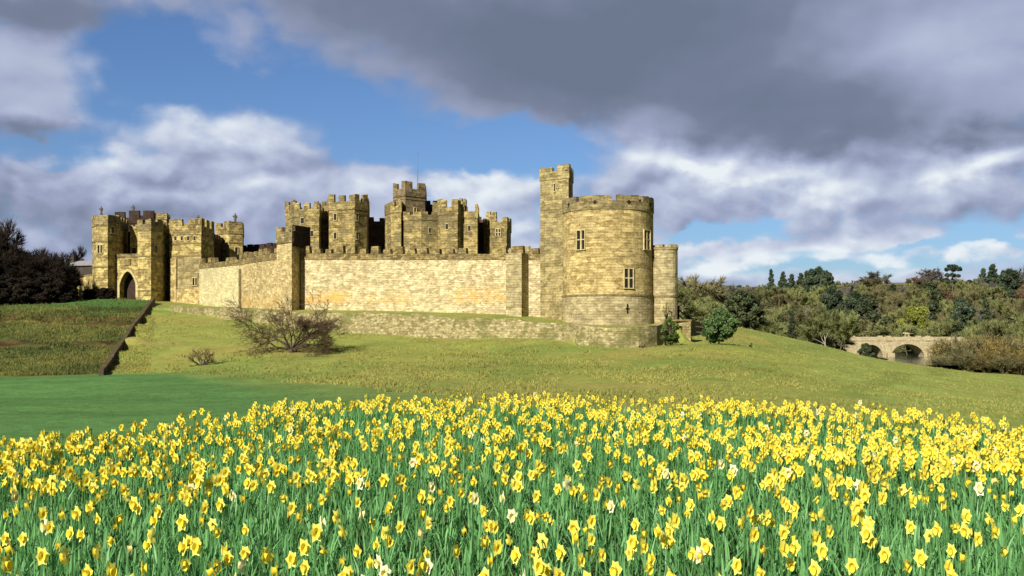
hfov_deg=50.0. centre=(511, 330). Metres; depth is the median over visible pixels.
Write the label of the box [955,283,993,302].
bare tree
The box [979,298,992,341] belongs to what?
conifer tree
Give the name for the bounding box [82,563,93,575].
daffodil
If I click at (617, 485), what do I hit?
daffodil
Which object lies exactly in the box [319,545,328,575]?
daffodil
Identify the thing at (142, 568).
daffodil
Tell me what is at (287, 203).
keep tower
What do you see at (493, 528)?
daffodil
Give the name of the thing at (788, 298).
bare tree
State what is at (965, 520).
daffodil
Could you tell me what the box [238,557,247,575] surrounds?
daffodil
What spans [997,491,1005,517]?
daffodil
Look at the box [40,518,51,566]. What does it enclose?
daffodil
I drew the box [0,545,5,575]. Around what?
daffodil
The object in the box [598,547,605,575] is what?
daffodil
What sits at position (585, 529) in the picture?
daffodil
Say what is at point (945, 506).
daffodil
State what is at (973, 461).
daffodil drift
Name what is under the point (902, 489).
daffodil
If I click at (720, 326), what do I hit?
evergreen bush
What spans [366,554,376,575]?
daffodil
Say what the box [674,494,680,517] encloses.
daffodil
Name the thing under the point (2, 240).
shaded bare tree
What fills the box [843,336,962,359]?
stone bridge
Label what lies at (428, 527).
daffodil
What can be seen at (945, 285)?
bare tree
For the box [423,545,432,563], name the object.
daffodil
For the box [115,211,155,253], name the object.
gatehouse
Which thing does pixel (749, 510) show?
daffodil
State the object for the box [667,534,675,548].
daffodil
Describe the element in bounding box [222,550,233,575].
daffodil
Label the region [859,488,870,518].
daffodil
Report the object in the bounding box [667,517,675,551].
daffodil
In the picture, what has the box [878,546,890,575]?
daffodil
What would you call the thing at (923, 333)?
bare tree
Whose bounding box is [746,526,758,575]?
daffodil
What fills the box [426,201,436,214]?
keep wall
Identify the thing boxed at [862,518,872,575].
daffodil
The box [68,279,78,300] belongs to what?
shaded tree
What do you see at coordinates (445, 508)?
daffodil
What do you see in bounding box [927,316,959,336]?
bare tree
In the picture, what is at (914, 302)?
bare tree
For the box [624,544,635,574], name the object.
daffodil
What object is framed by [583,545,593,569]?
daffodil
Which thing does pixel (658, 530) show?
daffodil
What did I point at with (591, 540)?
daffodil
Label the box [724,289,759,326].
evergreen tree
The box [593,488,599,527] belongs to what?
daffodil
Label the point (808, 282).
evergreen tree
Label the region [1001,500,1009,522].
daffodil
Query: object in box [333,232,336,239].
window
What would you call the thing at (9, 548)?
daffodil
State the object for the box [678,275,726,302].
bare tree
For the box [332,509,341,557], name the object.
daffodil
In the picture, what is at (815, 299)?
bare tree
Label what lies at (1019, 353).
willow bush
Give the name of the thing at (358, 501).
daffodil
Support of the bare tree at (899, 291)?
on the ground at (32, 407)
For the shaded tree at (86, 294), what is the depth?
190.86 m
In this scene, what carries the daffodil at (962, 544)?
on the ground at (32, 407)
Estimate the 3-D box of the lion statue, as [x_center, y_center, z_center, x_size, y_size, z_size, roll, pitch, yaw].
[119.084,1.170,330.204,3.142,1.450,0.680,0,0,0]
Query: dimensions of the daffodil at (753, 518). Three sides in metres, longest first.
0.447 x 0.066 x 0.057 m
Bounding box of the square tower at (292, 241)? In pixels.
[276,225,309,309]
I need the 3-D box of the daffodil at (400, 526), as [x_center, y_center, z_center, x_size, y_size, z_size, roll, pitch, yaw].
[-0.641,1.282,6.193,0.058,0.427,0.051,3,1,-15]
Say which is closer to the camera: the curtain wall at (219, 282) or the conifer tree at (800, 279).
the curtain wall at (219, 282)
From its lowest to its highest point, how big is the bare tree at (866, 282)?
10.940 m
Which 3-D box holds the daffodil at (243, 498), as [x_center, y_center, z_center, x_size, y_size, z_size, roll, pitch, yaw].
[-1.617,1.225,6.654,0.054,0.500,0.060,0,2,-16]
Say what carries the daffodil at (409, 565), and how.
on the ground at (32, 407)
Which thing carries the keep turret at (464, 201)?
on the keep tower at (470, 221)
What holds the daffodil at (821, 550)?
on the ground at (32, 407)
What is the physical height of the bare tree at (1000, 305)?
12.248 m
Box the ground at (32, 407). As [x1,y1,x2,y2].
[0,281,1023,575]
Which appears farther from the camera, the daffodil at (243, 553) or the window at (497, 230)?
the window at (497, 230)
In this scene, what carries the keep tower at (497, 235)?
on the ground at (32, 407)
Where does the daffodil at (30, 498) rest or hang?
on the ground at (32, 407)
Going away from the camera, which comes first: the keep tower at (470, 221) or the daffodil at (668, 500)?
the daffodil at (668, 500)
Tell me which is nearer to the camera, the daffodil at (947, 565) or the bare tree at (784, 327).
the daffodil at (947, 565)
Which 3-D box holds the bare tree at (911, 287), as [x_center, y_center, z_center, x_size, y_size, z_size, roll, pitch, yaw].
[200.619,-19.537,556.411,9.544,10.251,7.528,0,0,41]
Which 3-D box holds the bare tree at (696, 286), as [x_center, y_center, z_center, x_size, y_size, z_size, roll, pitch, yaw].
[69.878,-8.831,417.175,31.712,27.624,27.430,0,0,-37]
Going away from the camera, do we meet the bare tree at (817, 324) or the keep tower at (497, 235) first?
the keep tower at (497, 235)
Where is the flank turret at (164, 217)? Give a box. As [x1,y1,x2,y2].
[156,212,169,222]
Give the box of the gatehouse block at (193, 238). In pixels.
[169,218,214,262]
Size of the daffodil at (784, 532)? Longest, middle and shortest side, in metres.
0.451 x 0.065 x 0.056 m
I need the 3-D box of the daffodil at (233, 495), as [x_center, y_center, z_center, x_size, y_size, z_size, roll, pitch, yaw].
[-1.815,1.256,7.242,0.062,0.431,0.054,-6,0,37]
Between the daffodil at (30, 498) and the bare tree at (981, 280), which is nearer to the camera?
the daffodil at (30, 498)
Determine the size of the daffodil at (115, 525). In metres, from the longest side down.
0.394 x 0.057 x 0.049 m
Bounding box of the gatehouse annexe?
[176,258,200,303]
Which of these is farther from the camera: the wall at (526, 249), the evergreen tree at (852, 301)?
the evergreen tree at (852, 301)
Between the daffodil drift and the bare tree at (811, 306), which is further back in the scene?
the bare tree at (811, 306)
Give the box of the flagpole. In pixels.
[417,152,417,182]
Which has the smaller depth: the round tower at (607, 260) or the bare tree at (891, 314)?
the round tower at (607, 260)
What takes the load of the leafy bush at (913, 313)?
on the ground at (32, 407)
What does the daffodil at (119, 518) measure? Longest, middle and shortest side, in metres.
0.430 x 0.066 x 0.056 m
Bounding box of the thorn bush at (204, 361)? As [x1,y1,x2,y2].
[186,347,215,366]
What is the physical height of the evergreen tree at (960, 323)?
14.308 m
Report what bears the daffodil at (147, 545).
on the ground at (32, 407)
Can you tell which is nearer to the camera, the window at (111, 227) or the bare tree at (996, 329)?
the window at (111, 227)
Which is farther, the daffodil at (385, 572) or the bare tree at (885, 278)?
the bare tree at (885, 278)
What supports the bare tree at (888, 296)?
on the ground at (32, 407)
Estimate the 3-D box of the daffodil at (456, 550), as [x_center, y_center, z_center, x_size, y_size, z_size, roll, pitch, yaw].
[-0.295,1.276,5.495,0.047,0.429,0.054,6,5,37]
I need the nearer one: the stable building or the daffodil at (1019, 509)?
the daffodil at (1019, 509)
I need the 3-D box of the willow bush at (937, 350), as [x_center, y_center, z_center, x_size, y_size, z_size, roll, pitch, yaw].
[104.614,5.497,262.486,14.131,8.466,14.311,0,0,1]
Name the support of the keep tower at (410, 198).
on the ground at (32, 407)
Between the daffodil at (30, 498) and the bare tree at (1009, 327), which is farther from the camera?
the bare tree at (1009, 327)
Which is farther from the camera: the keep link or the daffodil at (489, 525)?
the keep link
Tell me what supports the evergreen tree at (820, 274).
on the ground at (32, 407)
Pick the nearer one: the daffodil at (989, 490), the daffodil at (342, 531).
the daffodil at (342, 531)
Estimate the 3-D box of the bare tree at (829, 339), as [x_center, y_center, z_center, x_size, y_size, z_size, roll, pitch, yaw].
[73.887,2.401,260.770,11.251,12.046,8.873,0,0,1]
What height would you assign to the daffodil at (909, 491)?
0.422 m
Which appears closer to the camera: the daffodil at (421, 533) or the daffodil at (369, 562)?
the daffodil at (369, 562)
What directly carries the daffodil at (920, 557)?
on the ground at (32, 407)
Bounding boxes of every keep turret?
[359,200,368,249]
[459,198,466,210]
[486,211,496,218]
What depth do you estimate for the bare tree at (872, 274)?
638.87 m
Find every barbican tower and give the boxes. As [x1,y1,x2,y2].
[92,215,128,289]
[137,219,169,300]
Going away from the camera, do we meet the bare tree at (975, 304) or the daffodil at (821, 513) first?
the daffodil at (821, 513)
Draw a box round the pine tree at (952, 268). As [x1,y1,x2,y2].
[944,264,961,290]
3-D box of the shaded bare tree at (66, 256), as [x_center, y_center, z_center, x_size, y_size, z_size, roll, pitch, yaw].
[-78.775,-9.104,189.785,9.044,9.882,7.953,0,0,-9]
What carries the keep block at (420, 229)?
on the ground at (32, 407)
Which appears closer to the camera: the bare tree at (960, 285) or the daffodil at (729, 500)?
the daffodil at (729, 500)
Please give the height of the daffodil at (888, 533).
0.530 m
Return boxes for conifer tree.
[765,269,775,304]
[777,271,787,303]
[787,273,796,289]
[787,313,796,338]
[796,273,803,290]
[926,290,942,335]
[977,268,989,287]
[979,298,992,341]
[986,264,998,300]
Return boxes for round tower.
[562,194,653,324]
[653,244,678,323]
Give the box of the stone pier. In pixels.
[170,258,176,301]
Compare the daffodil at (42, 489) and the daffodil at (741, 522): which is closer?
the daffodil at (741, 522)
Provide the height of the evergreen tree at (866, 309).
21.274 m
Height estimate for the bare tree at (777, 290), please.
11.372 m
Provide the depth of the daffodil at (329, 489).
7.13 m
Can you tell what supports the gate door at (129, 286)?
in the gate wall at (126, 277)
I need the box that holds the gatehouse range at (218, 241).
[214,234,222,261]
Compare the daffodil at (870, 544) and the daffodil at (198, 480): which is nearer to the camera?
the daffodil at (870, 544)
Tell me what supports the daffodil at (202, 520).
on the ground at (32, 407)
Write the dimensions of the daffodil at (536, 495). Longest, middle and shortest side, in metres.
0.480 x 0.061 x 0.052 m
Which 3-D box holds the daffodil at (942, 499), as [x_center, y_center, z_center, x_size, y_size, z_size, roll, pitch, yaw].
[2.462,1.185,6.273,0.055,0.534,0.060,0,0,-44]
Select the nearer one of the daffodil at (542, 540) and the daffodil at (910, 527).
the daffodil at (542, 540)
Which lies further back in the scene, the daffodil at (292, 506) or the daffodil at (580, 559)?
the daffodil at (292, 506)
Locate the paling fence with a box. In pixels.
[678,306,703,332]
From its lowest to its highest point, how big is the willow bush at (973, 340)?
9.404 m
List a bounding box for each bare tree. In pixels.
[0,217,32,274]
[0,224,27,265]
[0,231,10,246]
[0,251,34,277]
[0,251,40,275]
[2,255,49,279]
[23,249,52,278]
[28,245,50,257]
[30,248,62,268]
[30,254,70,303]
[33,251,82,277]
[46,259,77,284]
[62,260,85,287]
[70,246,89,260]
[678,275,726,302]
[678,285,692,309]
[678,286,692,307]
[679,273,726,313]
[679,295,718,315]
[680,294,722,320]
[681,277,728,314]
[725,284,737,292]
[737,288,763,299]
[750,303,787,336]
[755,288,773,309]
[768,294,784,310]
[769,285,786,295]
[769,286,787,301]
[770,306,785,320]
[777,302,801,313]
[778,320,798,339]
[781,301,808,310]
[784,293,801,305]
[784,309,826,341]
[786,286,803,301]
[791,301,817,308]
[793,289,813,306]
[794,303,840,345]
[802,325,843,347]
[804,307,827,342]
[808,290,846,306]
[810,285,821,302]
[813,284,828,296]
[825,308,850,347]
[828,308,861,349]
[830,328,857,349]
[837,282,856,297]
[852,319,889,336]
[853,287,866,295]
[853,325,863,350]
[857,276,884,287]
[863,271,880,282]
[864,286,883,297]
[864,287,885,305]
[864,318,904,352]
[877,295,894,314]
[879,274,893,289]
[883,289,907,304]
[884,294,905,312]
[884,307,902,319]
[891,321,917,354]
[894,288,909,294]
[896,303,908,321]
[900,288,927,306]
[902,295,951,309]
[903,284,915,290]
[905,322,929,354]
[910,275,926,285]
[915,272,927,282]
[915,312,948,331]
[916,288,930,304]
[917,324,943,336]
[920,267,945,281]
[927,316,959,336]
[934,313,949,322]
[936,311,950,336]
[939,280,951,292]
[939,285,955,301]
[942,301,955,313]
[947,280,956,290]
[947,297,998,315]
[952,291,972,300]
[953,282,992,297]
[954,321,982,343]
[955,279,978,289]
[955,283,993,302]
[964,315,1006,339]
[969,290,991,304]
[972,300,995,315]
[976,306,994,319]
[978,277,996,295]
[988,313,1023,341]
[989,286,1008,298]
[994,291,1008,315]
[994,297,1009,320]
[1004,302,1017,320]
[1005,297,1023,316]
[1011,265,1023,289]
[1012,317,1023,341]
[1013,299,1023,318]
[1014,284,1023,298]
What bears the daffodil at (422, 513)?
on the ground at (32, 407)
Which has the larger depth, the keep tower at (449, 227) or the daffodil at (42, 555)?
the keep tower at (449, 227)
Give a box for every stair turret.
[130,225,137,253]
[539,164,573,319]
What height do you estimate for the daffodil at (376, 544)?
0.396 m
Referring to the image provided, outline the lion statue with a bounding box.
[903,332,912,336]
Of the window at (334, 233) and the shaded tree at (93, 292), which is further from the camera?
the window at (334, 233)
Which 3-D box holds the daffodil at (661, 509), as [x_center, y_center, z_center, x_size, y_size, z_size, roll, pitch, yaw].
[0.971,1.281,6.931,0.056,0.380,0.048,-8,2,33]
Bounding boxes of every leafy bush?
[896,305,928,354]
[916,316,931,329]
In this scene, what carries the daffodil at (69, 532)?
on the ground at (32, 407)
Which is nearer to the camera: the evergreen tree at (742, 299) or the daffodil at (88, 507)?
the daffodil at (88, 507)
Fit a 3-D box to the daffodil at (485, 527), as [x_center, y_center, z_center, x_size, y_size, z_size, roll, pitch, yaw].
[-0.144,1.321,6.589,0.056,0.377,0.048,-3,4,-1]
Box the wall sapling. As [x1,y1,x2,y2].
[662,302,669,318]
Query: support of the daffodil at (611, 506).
on the ground at (32, 407)
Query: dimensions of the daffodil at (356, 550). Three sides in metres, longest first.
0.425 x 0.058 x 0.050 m
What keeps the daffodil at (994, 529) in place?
on the ground at (32, 407)
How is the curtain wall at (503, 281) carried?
on the ground at (32, 407)
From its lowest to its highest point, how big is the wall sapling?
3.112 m
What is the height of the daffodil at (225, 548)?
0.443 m
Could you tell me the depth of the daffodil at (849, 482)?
7.21 m
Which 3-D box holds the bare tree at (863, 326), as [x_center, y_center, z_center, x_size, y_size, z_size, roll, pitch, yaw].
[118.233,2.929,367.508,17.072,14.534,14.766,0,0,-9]
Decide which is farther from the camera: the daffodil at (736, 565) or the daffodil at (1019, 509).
the daffodil at (1019, 509)
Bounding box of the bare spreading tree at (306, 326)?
[220,284,349,356]
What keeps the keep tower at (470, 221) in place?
on the ground at (32, 407)
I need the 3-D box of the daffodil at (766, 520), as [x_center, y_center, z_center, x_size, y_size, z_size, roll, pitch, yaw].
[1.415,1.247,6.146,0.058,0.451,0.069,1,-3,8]
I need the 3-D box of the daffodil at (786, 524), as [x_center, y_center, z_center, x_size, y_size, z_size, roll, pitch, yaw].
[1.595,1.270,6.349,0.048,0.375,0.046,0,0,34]
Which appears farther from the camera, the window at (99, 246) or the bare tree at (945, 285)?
the bare tree at (945, 285)
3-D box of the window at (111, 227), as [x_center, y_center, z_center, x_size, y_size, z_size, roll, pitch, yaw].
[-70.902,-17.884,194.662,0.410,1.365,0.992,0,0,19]
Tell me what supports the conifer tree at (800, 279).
on the ground at (32, 407)
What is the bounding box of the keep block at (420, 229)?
[403,211,437,253]
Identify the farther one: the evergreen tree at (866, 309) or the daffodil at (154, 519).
the evergreen tree at (866, 309)
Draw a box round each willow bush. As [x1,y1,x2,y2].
[923,338,979,368]
[923,351,953,367]
[931,331,986,369]
[938,348,991,371]
[940,334,995,369]
[960,330,1018,370]
[964,350,1002,372]
[973,335,1023,373]
[988,351,1023,373]
[992,331,1023,374]
[996,348,1023,374]
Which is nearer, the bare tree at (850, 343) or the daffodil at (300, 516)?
the daffodil at (300, 516)
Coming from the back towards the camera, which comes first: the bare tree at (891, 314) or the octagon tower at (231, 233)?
the bare tree at (891, 314)
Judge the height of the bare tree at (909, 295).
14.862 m
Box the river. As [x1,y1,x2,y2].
[859,352,987,364]
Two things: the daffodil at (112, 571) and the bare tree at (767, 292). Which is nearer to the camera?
the daffodil at (112, 571)
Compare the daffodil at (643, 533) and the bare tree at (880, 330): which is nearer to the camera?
the daffodil at (643, 533)
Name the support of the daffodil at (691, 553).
on the ground at (32, 407)
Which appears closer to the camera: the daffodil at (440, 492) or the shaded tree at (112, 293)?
the daffodil at (440, 492)
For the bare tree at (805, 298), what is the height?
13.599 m
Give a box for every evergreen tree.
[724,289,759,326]
[743,296,766,329]
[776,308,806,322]
[801,268,816,294]
[809,266,829,289]
[817,286,844,312]
[824,270,836,288]
[843,290,868,316]
[854,298,892,329]
[857,343,874,357]
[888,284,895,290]
[917,281,943,305]
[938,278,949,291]
[944,313,965,336]
[948,297,979,331]
[997,268,1021,305]
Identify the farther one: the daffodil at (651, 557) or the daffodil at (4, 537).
the daffodil at (4, 537)
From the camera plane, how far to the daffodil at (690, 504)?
6.91 m
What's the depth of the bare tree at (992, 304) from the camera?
411.82 m
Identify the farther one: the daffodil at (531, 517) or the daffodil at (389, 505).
the daffodil at (389, 505)
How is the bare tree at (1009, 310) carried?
on the ground at (32, 407)
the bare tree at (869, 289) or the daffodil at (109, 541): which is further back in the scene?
the bare tree at (869, 289)
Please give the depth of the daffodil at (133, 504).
6.21 m
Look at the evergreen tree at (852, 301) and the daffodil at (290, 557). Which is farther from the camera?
the evergreen tree at (852, 301)
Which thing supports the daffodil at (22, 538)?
on the ground at (32, 407)
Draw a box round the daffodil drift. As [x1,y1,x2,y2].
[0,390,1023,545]
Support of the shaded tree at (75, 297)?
on the ground at (32, 407)
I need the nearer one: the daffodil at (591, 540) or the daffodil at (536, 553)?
the daffodil at (536, 553)
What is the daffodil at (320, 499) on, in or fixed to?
on the ground at (32, 407)
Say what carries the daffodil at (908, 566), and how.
on the ground at (32, 407)
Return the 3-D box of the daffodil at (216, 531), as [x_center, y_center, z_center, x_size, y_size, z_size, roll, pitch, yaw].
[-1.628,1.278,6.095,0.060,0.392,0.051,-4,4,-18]
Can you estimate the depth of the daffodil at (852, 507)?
6.80 m
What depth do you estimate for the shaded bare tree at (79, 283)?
191.39 m
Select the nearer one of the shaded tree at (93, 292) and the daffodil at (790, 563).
the daffodil at (790, 563)
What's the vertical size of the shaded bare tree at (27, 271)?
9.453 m
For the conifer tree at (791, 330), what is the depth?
234.57 m
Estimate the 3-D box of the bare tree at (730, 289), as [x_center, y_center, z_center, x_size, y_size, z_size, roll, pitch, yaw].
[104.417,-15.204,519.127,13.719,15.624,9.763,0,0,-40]
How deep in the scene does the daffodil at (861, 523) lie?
6.13 m
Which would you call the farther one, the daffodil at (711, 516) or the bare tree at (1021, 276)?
the bare tree at (1021, 276)
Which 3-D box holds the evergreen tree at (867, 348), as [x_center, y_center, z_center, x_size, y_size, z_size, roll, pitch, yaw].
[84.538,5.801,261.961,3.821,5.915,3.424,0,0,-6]
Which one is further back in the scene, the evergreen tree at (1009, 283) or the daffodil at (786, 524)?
the evergreen tree at (1009, 283)
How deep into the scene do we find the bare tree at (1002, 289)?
486.27 m
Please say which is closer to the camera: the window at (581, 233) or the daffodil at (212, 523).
the daffodil at (212, 523)
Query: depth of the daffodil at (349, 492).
7.00 m
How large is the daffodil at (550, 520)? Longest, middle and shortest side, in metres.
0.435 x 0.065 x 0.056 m
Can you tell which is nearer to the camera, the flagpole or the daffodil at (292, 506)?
the daffodil at (292, 506)
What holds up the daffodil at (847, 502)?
on the ground at (32, 407)
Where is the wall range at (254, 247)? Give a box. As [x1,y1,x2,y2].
[244,243,276,252]
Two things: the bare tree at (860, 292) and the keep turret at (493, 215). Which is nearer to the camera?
the keep turret at (493, 215)
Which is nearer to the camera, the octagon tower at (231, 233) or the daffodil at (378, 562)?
the daffodil at (378, 562)
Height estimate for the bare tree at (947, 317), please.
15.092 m
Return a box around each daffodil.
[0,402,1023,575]
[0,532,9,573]
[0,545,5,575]
[1,554,12,575]
[4,538,18,574]
[12,502,27,548]
[17,532,27,572]
[24,496,31,535]
[24,499,35,530]
[34,478,42,522]
[36,484,45,525]
[36,547,49,575]
[37,506,47,547]
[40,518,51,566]
[44,521,54,569]
[56,539,65,575]
[58,505,68,547]
[59,547,72,575]
[66,526,74,552]
[71,506,81,573]
[77,527,87,567]
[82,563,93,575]
[85,501,96,561]
[87,499,96,532]
[92,542,104,575]
[94,512,102,528]
[106,534,116,575]
[106,561,117,575]
[111,513,124,557]
[112,521,123,574]
[127,542,136,573]
[129,496,138,550]
[134,502,142,563]
[135,559,146,575]
[138,487,145,521]
[143,538,151,575]
[147,527,157,560]
[150,512,160,572]
[154,504,162,550]
[155,490,165,528]
[166,491,174,559]
[176,514,187,558]
[178,537,190,573]
[179,488,186,512]
[179,558,191,575]
[183,486,191,512]
[183,492,191,533]
[184,499,191,524]
[184,534,192,575]
[190,539,201,575]
[192,534,202,573]
[193,474,203,537]
[194,490,204,538]
[197,537,202,575]
[199,502,208,537]
[199,514,209,549]
[206,561,219,575]
[207,518,216,548]
[212,527,221,552]
[213,559,221,575]
[216,497,224,566]
[221,542,232,575]
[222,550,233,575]
[223,483,232,545]
[229,489,239,522]
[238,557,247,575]
[239,546,249,575]
[240,493,249,545]
[242,523,250,551]
[244,477,250,522]
[259,548,270,575]
[263,547,275,575]
[266,480,275,538]
[271,561,283,575]
[285,551,297,575]
[287,501,296,546]
[287,511,294,536]
[296,509,306,559]
[298,538,310,575]
[300,559,309,575]
[302,500,311,557]
[310,523,322,575]
[314,516,325,575]
[317,494,326,515]
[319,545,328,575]
[320,531,322,575]
[325,484,333,545]
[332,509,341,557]
[338,525,349,565]
[338,566,349,575]
[339,555,348,568]
[345,565,353,575]
[347,487,355,548]
[353,507,364,556]
[353,543,361,573]
[355,496,361,533]
[356,477,364,536]
[365,479,373,519]
[365,517,375,565]
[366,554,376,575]
[373,537,381,571]
[374,554,384,570]
[378,564,390,575]
[381,526,389,563]
[385,507,393,562]
[385,535,393,553]
[386,502,396,561]
[394,521,404,573]
[405,558,415,575]
[411,506,426,553]
[414,555,426,575]
[415,489,425,541]
[417,526,428,575]
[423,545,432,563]
[425,516,433,556]
[425,558,432,575]
[428,518,435,556]
[438,487,449,532]
[443,503,453,546]
[446,495,456,558]
[450,544,459,575]
[461,526,469,552]
[468,492,473,511]
[471,492,478,556]
[478,566,489,575]
[479,534,488,573]
[480,505,487,530]
[480,535,490,569]
[482,504,491,543]
[482,521,488,558]
[486,520,497,568]
[487,519,494,539]
[487,554,497,575]
[492,539,502,575]
[500,491,507,551]
[506,534,512,575]
[507,509,517,545]
[511,546,520,574]
[518,508,530,574]
[525,548,534,572]
[527,510,534,547]
[530,546,540,575]
[532,489,540,533]
[532,556,545,575]
[535,511,543,557]
[537,532,547,562]
[541,511,548,531]
[542,563,551,575]
[544,514,553,562]
[553,483,561,541]
[553,567,564,575]
[555,544,565,575]
[568,520,579,575]
[572,529,583,575]
[576,552,584,575]
[580,491,587,526]
[581,514,595,575]
[583,523,590,564]
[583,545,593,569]
[583,570,590,575]
[587,532,595,569]
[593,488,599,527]
[598,499,609,543]
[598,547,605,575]
[607,500,615,554]
[609,561,621,575]
[613,480,620,542]
[621,496,627,536]
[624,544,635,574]
[627,535,638,575]
[631,518,641,563]
[637,527,646,548]
[638,538,647,575]
[644,560,653,575]
[648,550,658,575]
[654,524,668,571]
[658,504,665,524]
[660,531,669,575]
[660,534,669,567]
[665,494,681,566]
[665,522,675,542]
[666,566,677,575]
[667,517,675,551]
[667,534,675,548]
[669,512,679,550]
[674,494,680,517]
[684,507,693,530]
[685,498,694,525]
[688,547,695,575]
[694,546,705,575]
[698,492,706,537]
[698,549,707,575]
[700,537,712,575]
[708,509,718,561]
[715,515,725,575]
[719,498,727,524]
[723,495,732,548]
[731,557,741,575]
[738,515,747,573]
[743,504,753,564]
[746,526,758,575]
[748,513,758,574]
[756,564,764,575]
[758,513,768,560]
[760,513,770,565]
[760,540,772,575]
[764,509,771,560]
[768,516,776,572]
[777,479,784,519]
[778,524,789,574]
[778,539,788,575]
[780,495,786,523]
[783,500,791,539]
[783,519,791,575]
[785,531,796,567]
[785,557,795,575]
[787,508,796,568]
[789,539,800,575]
[792,501,800,535]
[808,559,820,575]
[809,511,817,530]
[811,529,820,559]
[816,542,827,575]
[818,506,826,527]
[823,525,833,569]
[827,483,834,538]
[844,477,854,532]
[844,498,851,531]
[845,558,858,575]
[848,510,858,557]
[850,501,856,536]
[851,497,863,553]
[858,480,866,517]
[858,507,865,563]
[858,516,867,572]
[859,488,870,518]
[859,524,873,575]
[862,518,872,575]
[865,515,874,560]
[867,537,876,575]
[873,537,885,574]
[878,491,886,550]
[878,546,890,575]
[898,483,906,544]
[902,558,911,575]
[903,493,916,546]
[904,487,912,525]
[905,520,915,549]
[913,549,927,575]
[918,491,925,520]
[921,493,928,514]
[923,529,933,575]
[932,521,942,558]
[937,483,944,516]
[938,493,949,556]
[941,500,950,542]
[942,559,952,575]
[946,543,956,562]
[947,568,957,575]
[950,522,960,565]
[957,509,969,561]
[959,522,970,558]
[960,528,971,573]
[960,551,972,575]
[961,508,971,547]
[973,481,985,547]
[974,531,981,574]
[985,513,994,561]
[987,484,996,522]
[988,522,999,565]
[993,492,1000,512]
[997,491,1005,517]
[998,544,1008,575]
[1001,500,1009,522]
[1003,512,1016,575]
[1014,503,1023,533]
[1020,476,1023,515]
[1020,523,1023,557]
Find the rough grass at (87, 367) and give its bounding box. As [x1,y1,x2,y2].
[0,298,1023,418]
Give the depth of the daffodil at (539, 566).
5.08 m
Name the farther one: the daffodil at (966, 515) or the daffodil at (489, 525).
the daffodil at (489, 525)
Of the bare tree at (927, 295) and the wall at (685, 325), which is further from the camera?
the bare tree at (927, 295)
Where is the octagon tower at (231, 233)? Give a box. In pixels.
[215,221,243,260]
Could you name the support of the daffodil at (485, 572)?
on the ground at (32, 407)
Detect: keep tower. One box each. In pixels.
[285,200,296,226]
[288,203,322,252]
[327,194,369,253]
[384,201,402,253]
[393,181,426,246]
[432,199,467,253]
[461,204,479,253]
[483,217,511,253]
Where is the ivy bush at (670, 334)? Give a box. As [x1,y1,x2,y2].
[660,317,679,345]
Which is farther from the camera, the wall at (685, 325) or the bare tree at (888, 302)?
the bare tree at (888, 302)
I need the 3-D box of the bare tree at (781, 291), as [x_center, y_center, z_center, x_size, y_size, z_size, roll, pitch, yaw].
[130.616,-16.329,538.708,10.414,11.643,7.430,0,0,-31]
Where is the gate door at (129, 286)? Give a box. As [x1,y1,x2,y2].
[124,273,135,298]
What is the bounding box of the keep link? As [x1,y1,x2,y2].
[314,201,327,253]
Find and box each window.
[97,244,102,253]
[110,226,114,233]
[153,244,157,253]
[192,277,197,285]
[333,213,336,220]
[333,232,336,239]
[495,228,500,236]
[576,229,585,250]
[623,268,633,288]
[643,229,651,250]
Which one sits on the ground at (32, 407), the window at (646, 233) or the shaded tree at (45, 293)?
the shaded tree at (45, 293)
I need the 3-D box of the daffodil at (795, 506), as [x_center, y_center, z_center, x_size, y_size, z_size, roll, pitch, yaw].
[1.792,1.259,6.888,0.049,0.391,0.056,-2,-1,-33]
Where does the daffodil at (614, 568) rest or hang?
on the ground at (32, 407)
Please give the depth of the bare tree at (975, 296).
444.83 m
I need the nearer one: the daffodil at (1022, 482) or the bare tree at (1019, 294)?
the daffodil at (1022, 482)
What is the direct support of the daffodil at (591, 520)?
on the ground at (32, 407)
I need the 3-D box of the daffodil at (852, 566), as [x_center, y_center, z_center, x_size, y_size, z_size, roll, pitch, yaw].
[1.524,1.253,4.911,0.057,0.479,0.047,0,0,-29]
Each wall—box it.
[77,274,91,300]
[98,297,154,374]
[115,254,137,298]
[170,306,671,347]
[199,257,240,306]
[239,248,276,308]
[300,246,539,316]
[369,217,384,253]
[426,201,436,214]
[479,217,483,253]
[508,245,539,253]
[671,319,691,340]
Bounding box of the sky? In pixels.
[0,0,1023,287]
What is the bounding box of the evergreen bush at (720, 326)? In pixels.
[700,306,738,343]
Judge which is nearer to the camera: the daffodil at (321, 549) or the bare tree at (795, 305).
the daffodil at (321, 549)
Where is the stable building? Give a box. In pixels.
[68,255,91,274]
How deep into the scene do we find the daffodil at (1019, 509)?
6.50 m
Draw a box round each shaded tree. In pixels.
[0,274,20,304]
[8,277,38,304]
[31,277,56,303]
[50,278,73,302]
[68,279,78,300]
[68,285,78,301]
[82,289,92,299]
[89,288,98,298]
[94,287,109,298]
[105,288,115,298]
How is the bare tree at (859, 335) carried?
on the ground at (32, 407)
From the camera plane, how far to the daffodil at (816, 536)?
5.66 m
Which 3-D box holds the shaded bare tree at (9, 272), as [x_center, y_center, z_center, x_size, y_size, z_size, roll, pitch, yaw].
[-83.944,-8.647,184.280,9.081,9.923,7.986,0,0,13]
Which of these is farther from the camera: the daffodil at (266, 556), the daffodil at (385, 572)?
the daffodil at (266, 556)
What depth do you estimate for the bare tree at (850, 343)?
293.29 m
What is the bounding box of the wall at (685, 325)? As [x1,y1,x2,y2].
[671,319,691,340]
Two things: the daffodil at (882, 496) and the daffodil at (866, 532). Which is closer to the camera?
the daffodil at (866, 532)
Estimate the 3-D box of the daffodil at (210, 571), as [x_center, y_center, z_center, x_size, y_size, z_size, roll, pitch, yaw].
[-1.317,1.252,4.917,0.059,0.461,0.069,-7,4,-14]
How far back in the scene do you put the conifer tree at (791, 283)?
558.73 m

